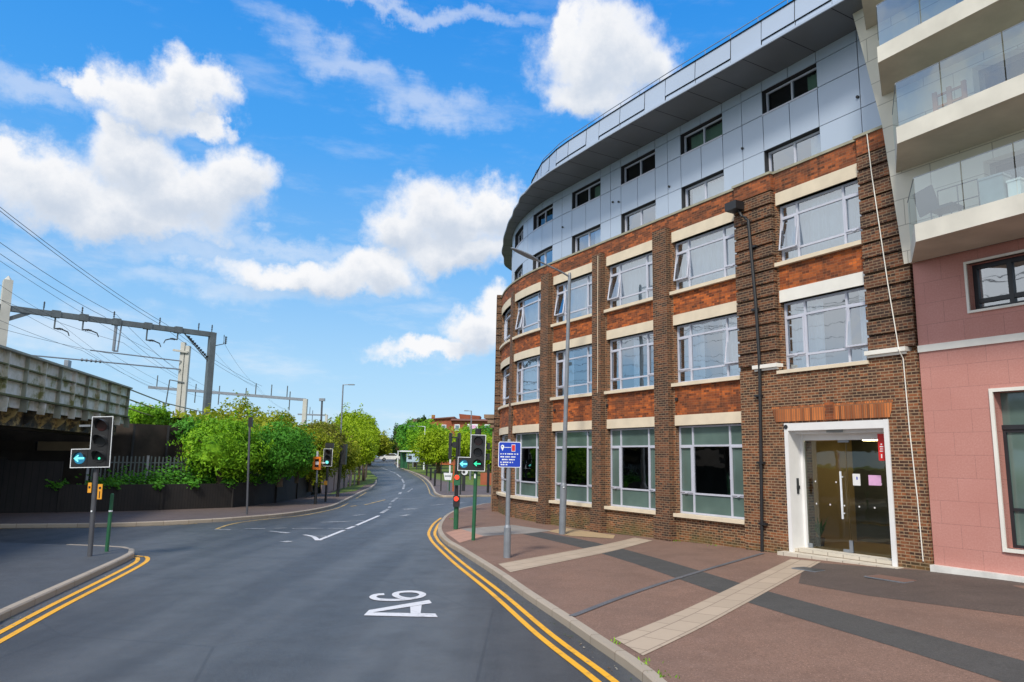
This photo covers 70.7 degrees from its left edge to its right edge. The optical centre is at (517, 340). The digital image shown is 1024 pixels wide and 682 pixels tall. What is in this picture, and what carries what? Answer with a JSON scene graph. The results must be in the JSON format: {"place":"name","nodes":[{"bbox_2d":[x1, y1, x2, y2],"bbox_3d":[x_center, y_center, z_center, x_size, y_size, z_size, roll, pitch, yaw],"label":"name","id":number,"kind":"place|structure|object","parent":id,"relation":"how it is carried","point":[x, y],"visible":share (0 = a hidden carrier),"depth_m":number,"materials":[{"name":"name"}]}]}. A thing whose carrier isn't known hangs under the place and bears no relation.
{"place":"outdoors","nodes":[
{"label":"outdoors","id":0,"kind":"place"},
{"bbox_2d":[0,542,128,608],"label":"pavement","id":1,"kind":"structure","parent":0,"point":[27,570],"depth_m":16.00,"materials":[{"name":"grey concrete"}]},
{"bbox_2d":[70,416,113,555],"bbox_3d":[-10.385,3.503,17.473,0.970,3.340,0.460,-1,-9,0],"label":"traffic signal","id":2,"kind":"object","parent":1,"relation":"on","point":[96,456],"visible":1,"depth_m":17.60,"materials":[{"name":"black paint"}]},
{"bbox_2d":[105,493,113,551],"bbox_3d":[-10.359,4.606,18.346,0.091,1.440,0.096,1,-9,0],"label":"marker post","id":3,"kind":"object","parent":1,"relation":"on","point":[110,511],"visible":1,"depth_m":18.32,"materials":[{"name":"green metal"}]},
{"bbox_2d":[0,458,377,523],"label":"pavement","id":4,"kind":"structure","parent":0,"point":[301,504],"depth_m":29.80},
{"bbox_2d":[0,458,63,512],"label":"hoarding","id":5,"kind":"object","parent":4,"relation":"on","point":[23,489],"visible":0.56,"depth_m":29.32,"materials":[{"name":"black wood"}]},
{"bbox_2d":[56,474,310,511],"bbox_3d":[-14.259,7.613,37.009,3.656,1.495,17.146,-2,-10,20],"label":"timber fence","id":6,"kind":"object","parent":4,"relation":"on","point":[127,497],"visible":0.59,"depth_m":32.38,"materials":[{"name":"black wood"}]},
{"bbox_2d":[44,444,306,490],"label":"creepers","id":7,"kind":"object","parent":6,"relation":"attached to","point":[191,480],"visible":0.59,"depth_m":32.98,"materials":[{"name":"green plant"}]},
{"bbox_2d":[246,417,252,514],"bbox_3d":[-11.318,5.257,30.488,0.160,4.050,0.120,-1,-9,0],"label":"pole","id":8,"kind":"object","parent":4,"relation":"on","point":[250,422],"visible":1,"depth_m":30.50,"materials":[{"name":"metal"}]},
{"bbox_2d":[251,415,316,486],"bbox_3d":[-12.195,5.674,37.212,3.765,3.616,4.341,4,-10,-19],"label":"bush","id":9,"kind":"object","parent":4,"relation":"on","point":[289,451],"visible":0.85,"depth_m":36.48,"materials":[{"name":"green plant"}]},
{"bbox_2d":[312,451,324,503],"bbox_3d":[-10.325,7.102,37.523,0.610,2.720,0.275,1,-9,0],"label":"traffic signal","id":10,"kind":"object","parent":4,"relation":"on","point":[317,461],"visible":0.99,"depth_m":37.51,"materials":[{"name":"black paint"}]},
{"bbox_2d":[323,443,333,501],"bbox_3d":[-10.434,7.207,39.626,0.515,3.190,0.460,1,-9,0],"label":"traffic signal","id":11,"kind":"object","parent":4,"relation":"on","point":[327,456],"visible":1,"depth_m":39.75,"materials":[{"name":"black paint"}]},
{"bbox_2d":[336,444,347,496],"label":"traffic signal","id":12,"kind":"object","parent":4,"relation":"on","point":[343,457],"visible":1,"depth_m":44.91,"materials":[{"name":"black paint"}]},
{"bbox_2d":[329,470,376,494],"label":"grass verge","id":13,"kind":"object","parent":4,"relation":"on","point":[371,478],"depth_m":65.65,"materials":[{"name":"green plant"}]},
{"bbox_2d":[321,466,365,492],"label":"timber fence","id":14,"kind":"object","parent":13,"relation":"on","point":[332,481],"visible":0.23,"depth_m":53.76,"materials":[{"name":"wood"}]},
{"bbox_2d":[336,412,379,435],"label":"tree","id":15,"kind":"object","parent":13,"relation":"on","point":[366,425],"visible":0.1,"depth_m":93.11,"materials":[{"name":"green plant"}]},
{"bbox_2d":[345,426,378,484],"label":"young tree","id":16,"kind":"object","parent":13,"relation":"on","point":[367,452],"visible":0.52,"depth_m":61.83,"materials":[{"name":"green plant"}]},
{"bbox_2d":[359,426,380,480],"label":"young tree","id":17,"kind":"object","parent":13,"relation":"on","point":[371,431],"visible":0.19,"depth_m":68.91,"materials":[{"name":"green plant"}]},
{"bbox_2d":[240,457,376,487],"bbox_3d":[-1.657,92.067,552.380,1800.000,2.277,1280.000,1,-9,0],"label":"ground","id":18,"kind":"structure","parent":0,"point":[256,474],"depth_m":73.44,"materials":[{"name":"green soil"}]},
{"bbox_2d":[85,455,211,483],"bbox_3d":[-16.608,6.184,33.355,5.897,1.750,0.148,10,-13,-43],"label":"palisade fence","id":19,"kind":"object","parent":18,"relation":"on","point":[147,462],"visible":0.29,"depth_m":32.90,"materials":[{"name":"metal"}]},
{"bbox_2d":[166,404,276,485],"bbox_3d":[-14.081,5.162,34.937,4.690,4.220,4.515,-4,-11,30],"label":"bush","id":20,"kind":"object","parent":18,"relation":"on","point":[223,453],"visible":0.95,"depth_m":34.05,"materials":[{"name":"green plant"}]},
{"bbox_2d":[290,429,321,482],"bbox_3d":[-12.045,6.289,39.595,2.709,2.976,2.625,-8,-13,44],"label":"bush","id":21,"kind":"object","parent":18,"relation":"on","point":[298,473],"visible":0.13,"depth_m":39.37,"materials":[{"name":"green plant"}]},
{"bbox_2d":[325,402,379,440],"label":"tree","id":22,"kind":"object","parent":18,"relation":"on","point":[355,414],"visible":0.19,"depth_m":110.50,"materials":[{"name":"green plant"}]},
{"bbox_2d":[368,428,396,464],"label":"tree","id":23,"kind":"object","parent":18,"relation":"on","point":[385,444],"visible":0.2,"depth_m":117.92,"materials":[{"name":"green plant"}]},
{"bbox_2d":[430,414,490,463],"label":"red brick house","id":24,"kind":"structure","parent":18,"relation":"on","point":[454,422],"depth_m":126.36,"materials":[{"name":"brick"}]},
{"bbox_2d":[0,459,641,681],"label":"road","id":25,"kind":"structure","parent":0,"point":[204,602],"depth_m":12.09,"materials":[{"name":"grey asphalt"}]},
{"bbox_2d":[0,544,134,621],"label":"kerb","id":26,"kind":"structure","parent":25,"relation":"on","point":[15,608],"depth_m":13.57,"materials":[{"name":"concrete"}]},
{"bbox_2d":[0,423,187,483],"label":"abutment wall","id":27,"kind":"structure","parent":25,"relation":"on","point":[139,440],"depth_m":36.05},
{"bbox_2d":[0,345,132,435],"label":"railway bridge","id":28,"kind":"structure","parent":27,"relation":"on","point":[39,395],"depth_m":27.05,"materials":[{"name":"metal"}]},
{"bbox_2d":[168,415,206,442],"bbox_3d":[-17.299,5.027,39.250,3.087,1.967,3.427,-4,-10,26],"label":"bush","id":29,"kind":"object","parent":27,"relation":"on","point":[187,427],"visible":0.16,"depth_m":38.50,"materials":[{"name":"green plant"}]},
{"bbox_2d":[0,458,378,527],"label":"kerb","id":30,"kind":"structure","parent":25,"relation":"on","point":[52,525],"depth_m":26.93,"materials":[{"name":"concrete"}]},
{"bbox_2d":[0,472,435,528],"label":"yellow lines","id":31,"kind":"object","parent":25,"relation":"on","point":[264,519],"visible":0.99,"depth_m":30.49,"materials":[{"name":"paint"}]},
{"bbox_2d":[0,518,618,681],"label":"yellow lines","id":32,"kind":"object","parent":25,"relation":"on","point":[592,677],"visible":0.94,"depth_m":12.12,"materials":[{"name":"paint"}]},
{"bbox_2d":[215,468,465,541],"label":"road markings","id":33,"kind":"object","parent":25,"relation":"on","point":[385,510],"visible":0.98,"depth_m":29.08,"materials":[{"name":"white paint"}]},
{"bbox_2d":[306,516,378,539],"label":"road markings","id":34,"kind":"object","parent":25,"relation":"on","point":[314,537],"visible":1,"depth_m":24.55,"materials":[{"name":"white paint"}]},
{"bbox_2d":[365,591,436,616],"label":"road markings","id":35,"kind":"object","parent":25,"relation":"on","point":[415,610],"visible":1,"depth_m":12.71,"materials":[{"name":"white paint"}]},
{"bbox_2d":[394,462,490,496],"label":"kerb","id":36,"kind":"structure","parent":25,"relation":"on","point":[433,489],"depth_m":50.28,"materials":[{"name":"concrete"}]},
{"bbox_2d":[438,503,666,681],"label":"kerb","id":37,"kind":"structure","parent":25,"relation":"on","point":[634,666],"depth_m":11.39,"materials":[{"name":"concrete"}]},
{"bbox_2d":[0,0,791,454],"label":"sky","id":38,"kind":"structure","parent":0,"point":[332,188],"materials":[{"name":"blue"}]},
{"bbox_2d":[395,462,490,494],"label":"pavement","id":39,"kind":"structure","parent":0,"point":[481,490],"depth_m":59.20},
{"bbox_2d":[398,460,490,485],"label":"grass verge","id":40,"kind":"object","parent":39,"relation":"on","point":[445,469],"depth_m":90.94,"materials":[{"name":"green plant"}]},
{"bbox_2d":[399,450,422,468],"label":"bus shelter","id":41,"kind":"object","parent":40,"relation":"on","point":[403,463],"visible":0.71,"depth_m":101.46,"materials":[{"name":"green metal"}]},
{"bbox_2d":[393,419,435,466],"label":"tree","id":42,"kind":"object","parent":40,"relation":"on","point":[405,427],"visible":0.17,"depth_m":109.89,"materials":[{"name":"green plant"}]},
{"bbox_2d":[403,416,443,468],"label":"tree","id":43,"kind":"object","parent":40,"relation":"on","point":[411,435],"visible":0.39,"depth_m":101.89,"materials":[{"name":"green plant"}]},
{"bbox_2d":[405,421,464,472],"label":"tree","id":44,"kind":"object","parent":40,"relation":"on","point":[428,452],"visible":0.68,"depth_m":87.51,"materials":[{"name":"green plant"}]},
{"bbox_2d":[434,427,486,474],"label":"tree","id":45,"kind":"object","parent":40,"relation":"on","point":[464,449],"visible":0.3,"depth_m":81.93,"materials":[{"name":"green plant"}]},
{"bbox_2d":[463,423,492,472],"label":"tree","id":46,"kind":"object","parent":40,"relation":"on","point":[488,429],"visible":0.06,"depth_m":91.28,"materials":[{"name":"green plant"}]},
{"bbox_2d":[465,433,491,472],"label":"tree","id":47,"kind":"object","parent":40,"relation":"on","point":[489,440],"visible":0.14,"depth_m":76.01,"materials":[{"name":"green plant"}]},
{"bbox_2d":[442,503,1023,681],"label":"pavement","id":48,"kind":"structure","parent":0,"point":[748,642],"depth_m":11.36,"materials":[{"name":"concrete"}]},
{"bbox_2d":[448,433,460,495],"bbox_3d":[-2.951,6.124,33.624,0.530,3.650,0.340,1,-9,0],"label":"traffic signal","id":49,"kind":"object","parent":48,"relation":"on","point":[451,445],"visible":0.58,"depth_m":33.70,"materials":[{"name":"black paint"}]},
{"bbox_2d":[453,438,460,528],"bbox_3d":[-2.152,5.093,25.858,0.220,3.201,0.275,1,-9,0],"label":"pedestrian signal","id":50,"kind":"object","parent":48,"relation":"on","point":[456,497],"visible":0.98,"depth_m":25.75,"materials":[{"name":"black paint"}]},
{"bbox_2d":[446,529,481,542],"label":"tactile paving","id":51,"kind":"structure","parent":48,"relation":"on","point":[460,535],"depth_m":23.54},
{"bbox_2d":[457,428,489,539],"bbox_3d":[-1.377,4.424,22.375,0.975,3.420,0.580,2,-9,0],"label":"traffic signal","id":52,"kind":"object","parent":48,"relation":"on","point":[475,461],"visible":1,"depth_m":22.45,"materials":[{"name":"black paint"}]},
{"bbox_2d":[463,525,549,535],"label":"tactile paving","id":53,"kind":"structure","parent":48,"relation":"on","point":[493,530],"depth_m":25.48,"materials":[{"name":"grey concrete"}]},
{"bbox_2d":[498,439,520,557],"bbox_3d":[-0.213,4.051,18.670,0.590,3.000,0.186,1,-9,0],"label":"sign post","id":54,"kind":"object","parent":48,"relation":"on","point":[509,454],"visible":1,"depth_m":18.73,"materials":[{"name":"grey metal"}]},
{"bbox_2d":[511,247,570,533],"bbox_3d":[0.765,1.676,24.738,2.529,9.690,0.300,7,-11,-33],"label":"street lamp","id":55,"kind":"object","parent":48,"relation":"on","point":[562,511],"visible":1,"depth_m":25.09,"materials":[{"name":"grey metal"}]},
{"bbox_2d":[499,538,652,571],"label":"paving slabs","id":56,"kind":"structure","parent":48,"relation":"on","point":[516,565],"depth_m":18.98,"materials":[{"name":"beige concrete"}]},
{"bbox_2d":[550,528,614,537],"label":"tactile paving","id":57,"kind":"structure","parent":48,"relation":"on","point":[573,532],"depth_m":24.71,"materials":[{"name":"beige concrete"}]},
{"bbox_2d":[570,553,763,615],"bbox_3d":[3.501,4.973,15.262,0.433,0.186,9.045,-6,-12,37],"label":"repair strip","id":58,"kind":"object","parent":48,"relation":"on","point":[607,602],"visible":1,"depth_m":14.16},
{"bbox_2d":[615,559,818,654],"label":"paving slabs","id":59,"kind":"structure","parent":48,"relation":"on","point":[646,639],"depth_m":12.07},
{"bbox_2d":[484,0,986,570],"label":"brick building","id":60,"kind":"structure","parent":48,"relation":"on","point":[714,232],"depth_m":21.56,"materials":[{"name":"brown brick"}]},
{"bbox_2d":[496,427,507,496],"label":"window","id":61,"kind":"structure","parent":60,"relation":"in","point":[504,430],"depth_m":33.97,"materials":[{"name":"white glass"}]},
{"bbox_2d":[498,357,509,409],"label":"window","id":62,"kind":"structure","parent":60,"relation":"in","point":[505,362],"depth_m":34.39,"materials":[{"name":"white glass"}]},
{"bbox_2d":[499,298,510,349],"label":"window","id":63,"kind":"structure","parent":60,"relation":"in","point":[507,317],"depth_m":34.82,"materials":[{"name":"white glass"}]},
{"bbox_2d":[510,424,538,501],"bbox_3d":[0.437,5.097,30.417,0.468,3.100,3.018,5,-10,-24],"label":"window","id":64,"kind":"structure","parent":60,"relation":"in","point":[524,490],"depth_m":30.48,"materials":[{"name":"white glass"}]},
{"bbox_2d":[511,347,539,405],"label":"window","id":65,"kind":"structure","parent":60,"relation":"in","point":[532,367],"depth_m":31.36,"materials":[{"name":"white glass"}]},
{"bbox_2d":[512,282,540,339],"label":"window","id":66,"kind":"structure","parent":60,"relation":"in","point":[528,315],"depth_m":31.89,"materials":[{"name":"white glass"}]},
{"bbox_2d":[549,421,591,507],"bbox_3d":[2.161,4.614,27.282,0.390,3.100,2.890,6,-11,-30],"label":"window","id":67,"kind":"structure","parent":60,"relation":"in","point":[577,495],"depth_m":27.27,"materials":[{"name":"white glass"}]},
{"bbox_2d":[550,334,591,399],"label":"window","id":68,"kind":"structure","parent":60,"relation":"in","point":[584,340],"depth_m":28.16,"materials":[{"name":"white glass"}]},
{"bbox_2d":[551,263,591,326],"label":"window","id":69,"kind":"structure","parent":60,"relation":"in","point":[581,291],"depth_m":28.58,"materials":[{"name":"white glass"}]},
{"bbox_2d":[572,181,600,210],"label":"window","id":70,"kind":"structure","parent":60,"relation":"in","point":[598,189],"depth_m":29.13,"materials":[{"name":"grey glass"}]},
{"bbox_2d":[575,227,600,251],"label":"window","id":71,"kind":"structure","parent":60,"relation":"in","point":[598,234],"depth_m":28.84,"materials":[{"name":"grey glass"}]},
{"bbox_2d":[604,240,652,312],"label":"window","id":72,"kind":"structure","parent":60,"relation":"in","point":[634,279],"depth_m":25.66,"materials":[{"name":"white glass"}]},
{"bbox_2d":[604,320,653,393],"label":"window","id":73,"kind":"structure","parent":60,"relation":"in","point":[643,327],"depth_m":25.12,"materials":[{"name":"white glass"}]},
{"bbox_2d":[604,417,655,514],"bbox_3d":[3.922,4.161,24.327,0.390,3.100,2.750,6,-11,-30],"label":"window","id":74,"kind":"structure","parent":60,"relation":"in","point":[622,499],"depth_m":24.48,"materials":[{"name":"white glass"}]},
{"bbox_2d":[621,152,655,185],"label":"window","id":75,"kind":"structure","parent":60,"relation":"in","point":[640,161],"depth_m":26.45,"materials":[{"name":"grey glass"}]},
{"bbox_2d":[625,202,655,231],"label":"window","id":76,"kind":"structure","parent":60,"relation":"in","point":[653,204],"depth_m":26.14,"materials":[{"name":"clear glass"}]},
{"bbox_2d":[680,117,722,156],"bbox_3d":[6.176,-6.692,23.722,0.439,0.760,1.880,6,-11,-30],"label":"window","id":77,"kind":"structure","parent":60,"relation":"in","point":[707,136],"depth_m":23.82,"materials":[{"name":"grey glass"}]},
{"bbox_2d":[669,212,736,295],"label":"window","id":78,"kind":"structure","parent":60,"relation":"in","point":[710,260],"depth_m":22.59,"materials":[{"name":"white glass"}]},
{"bbox_2d":[685,173,723,206],"bbox_3d":[6.142,-4.817,23.415,0.439,0.800,1.880,6,-11,-30],"label":"window","id":79,"kind":"structure","parent":60,"relation":"in","point":[716,187],"depth_m":23.55,"materials":[{"name":"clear glass"}]},
{"bbox_2d":[671,301,739,386],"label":"window","id":80,"kind":"structure","parent":60,"relation":"in","point":[694,337],"depth_m":22.17,"materials":[{"name":"clear glass"}]},
{"bbox_2d":[673,411,744,523],"bbox_3d":[5.706,3.702,21.333,0.390,3.100,2.820,6,-11,-30],"label":"window","id":81,"kind":"structure","parent":60,"relation":"in","point":[693,505],"depth_m":21.36,"materials":[{"name":"clear glass"}]},
{"bbox_2d":[762,67,817,115],"bbox_3d":[7.936,-7.145,20.766,0.437,0.760,1.880,6,-11,-30],"label":"window","id":82,"kind":"structure","parent":60,"relation":"in","point":[812,80],"depth_m":20.63,"materials":[{"name":"clear glass"}]},
{"bbox_2d":[768,131,820,171],"bbox_3d":[7.902,-5.270,20.459,0.437,0.800,1.880,6,-11,-30],"label":"window","id":83,"kind":"structure","parent":60,"relation":"in","point":[815,143],"depth_m":20.26,"materials":[{"name":"clear glass"}]},
{"bbox_2d":[774,163,863,266],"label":"window","id":84,"kind":"structure","parent":60,"relation":"in","point":[828,224],"depth_m":19.07,"materials":[{"name":"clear glass"}]},
{"bbox_2d":[814,518,826,546],"bbox_3d":[7.949,4.980,18.961,0.474,0.790,0.421,1,-9,0],"label":"potted plant","id":85,"kind":"object","parent":60,"relation":"in","point":[820,540],"visible":0.99,"depth_m":18.88,"materials":[{"name":"green plant"}]},
{"bbox_2d":[776,271,868,373],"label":"window","id":86,"kind":"structure","parent":60,"relation":"in","point":[807,318],"depth_m":18.87,"materials":[{"name":"clear glass"}]},
{"bbox_2d":[525,532,1023,681],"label":"paving band","id":87,"kind":"object","parent":48,"relation":"on","point":[1000,667],"visible":1,"depth_m":10.80,"materials":[{"name":"grey stone"}]},
{"bbox_2d":[799,563,1023,615],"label":"paving band","id":88,"kind":"object","parent":48,"relation":"on","point":[975,593],"visible":0.89,"depth_m":13.59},
{"bbox_2d":[864,574,916,582],"bbox_3d":[7.515,4.771,14.491,0.510,0.023,0.860,6,-11,-30],"label":"inspection cover","id":89,"kind":"object","parent":88,"relation":"on","point":[892,578],"visible":1,"depth_m":14.44,"materials":[{"name":"metal"}]},
{"bbox_2d":[853,0,1023,582],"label":"apartment building","id":90,"kind":"structure","parent":48,"relation":"on","point":[917,54],"depth_m":15.12,"materials":[{"name":"pink paint"}]},
{"bbox_2d":[915,185,964,219],"bbox_3d":[8.688,-2.809,14.970,0.450,0.896,0.875,6,-11,-30],"label":"garden chair","id":91,"kind":"object","parent":90,"relation":"on","point":[926,201],"visible":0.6,"depth_m":15.00,"materials":[{"name":"grey plastic"}]},
{"bbox_2d":[932,80,967,111],"bbox_3d":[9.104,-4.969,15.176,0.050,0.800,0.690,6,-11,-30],"label":"garden chair","id":92,"kind":"object","parent":90,"relation":"on","point":[950,89],"visible":0.59,"depth_m":15.19,"materials":[{"name":"white plastic"}]},
{"bbox_2d":[937,179,979,216],"bbox_3d":[9.003,-2.800,14.725,0.024,0.810,0.821,6,-11,-30],"label":"clothes rack","id":93,"kind":"object","parent":90,"relation":"on","point":[978,196],"visible":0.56,"depth_m":14.71,"materials":[{"name":"grey metal"}]},
{"bbox_2d":[963,249,1023,313],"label":"window","id":94,"kind":"structure","parent":90,"relation":"in","point":[1012,295],"depth_m":14.97,"materials":[{"name":"black glass"}]},
{"bbox_2d":[977,172,1010,204],"bbox_3d":[9.203,-2.851,13.889,0.330,0.621,0.450,6,-11,-30],"label":"storage bin","id":95,"kind":"object","parent":90,"relation":"on","point":[993,188],"visible":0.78,"depth_m":13.79,"materials":[{"name":"grey plastic"}]},
{"bbox_2d":[988,386,1023,553],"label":"window","id":96,"kind":"structure","parent":90,"relation":"in","point":[1012,403],"depth_m":14.40,"materials":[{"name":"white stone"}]},
{"bbox_2d":[1006,177,1023,196],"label":"laundry box","id":97,"kind":"object","parent":90,"relation":"on","point":[1015,186],"visible":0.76,"depth_m":13.52,"materials":[{"name":"white paint"}]},
{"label":"embankment","id":98,"kind":"structure","parent":0,"visible":0},
{"bbox_2d":[34,342,190,415],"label":"overhead mast","id":99,"kind":"object","parent":98,"relation":"on","point":[183,374],"visible":0.94,"depth_m":59.89,"materials":[{"name":"concrete"}]},
{"bbox_2d":[0,276,226,414],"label":"overhead gantry","id":100,"kind":"object","parent":98,"relation":"on","point":[6,309],"visible":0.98,"depth_m":49.77,"materials":[{"name":"metal"}]},
{"bbox_2d":[0,207,260,385],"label":"overhead wire","id":101,"kind":"object","parent":100,"relation":"hanging from","point":[99,281],"visible":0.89,"depth_m":38.22,"materials":[{"name":"black metal"}]},
{"bbox_2d":[128,402,176,424],"bbox_3d":[-20.764,4.509,40.200,3.066,2.381,3.154,-2,-10,17],"label":"bush","id":102,"kind":"object","parent":98,"relation":"on","point":[160,415],"visible":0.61,"depth_m":39.57,"materials":[{"name":"green plant"}]},
{"bbox_2d":[129,389,218,421],"bbox_3d":[-20.089,4.551,43.388,0.638,1.995,14.860,1,-9,-2],"label":"handrail","id":103,"kind":"object","parent":98,"relation":"on","point":[163,405],"visible":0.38,"depth_m":39.60,"materials":[{"name":"grey metal"}]},
{"bbox_2d":[131,403,321,483],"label":"undergrowth","id":104,"kind":"object","parent":98,"relation":"on","point":[192,413],"depth_m":43.41,"materials":[{"name":"green plant"}]},
{"bbox_2d":[148,375,307,425],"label":"overhead gantry","id":105,"kind":"object","parent":98,"relation":"on","point":[304,408],"visible":0.91,"depth_m":91.84,"materials":[{"name":"metal"}]},
{"bbox_2d":[213,390,270,421],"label":"bush","id":106,"kind":"object","parent":98,"relation":"on","point":[244,405],"visible":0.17,"depth_m":45.94,"materials":[{"name":"green plant"}]},
{"bbox_2d":[226,407,295,437],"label":"bush","id":107,"kind":"object","parent":98,"relation":"on","point":[260,420],"visible":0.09,"depth_m":41.98,"materials":[{"name":"green plant"}]},
{"bbox_2d":[265,406,297,428],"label":"bush","id":108,"kind":"object","parent":98,"relation":"on","point":[290,416],"visible":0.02,"depth_m":47.98,"materials":[{"name":"green plant"}]},
{"bbox_2d":[295,419,342,491],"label":"bush","id":109,"kind":"object","parent":98,"relation":"on","point":[310,477],"visible":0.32,"depth_m":44.47,"materials":[{"name":"green plant"}]},
{"bbox_2d":[312,420,353,471],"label":"bush","id":110,"kind":"object","parent":98,"relation":"on","point":[341,438],"visible":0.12,"depth_m":53.39,"materials":[{"name":"green plant"}]},
{"bbox_2d":[332,419,360,440],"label":"tree","id":111,"kind":"object","parent":98,"relation":"on","point":[349,427],"visible":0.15,"depth_m":64.09,"materials":[{"name":"green plant"}]},
{"bbox_2d":[333,434,362,487],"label":"bush","id":112,"kind":"object","parent":98,"relation":"on","point":[354,463],"visible":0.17,"depth_m":55.46,"materials":[{"name":"green plant"}]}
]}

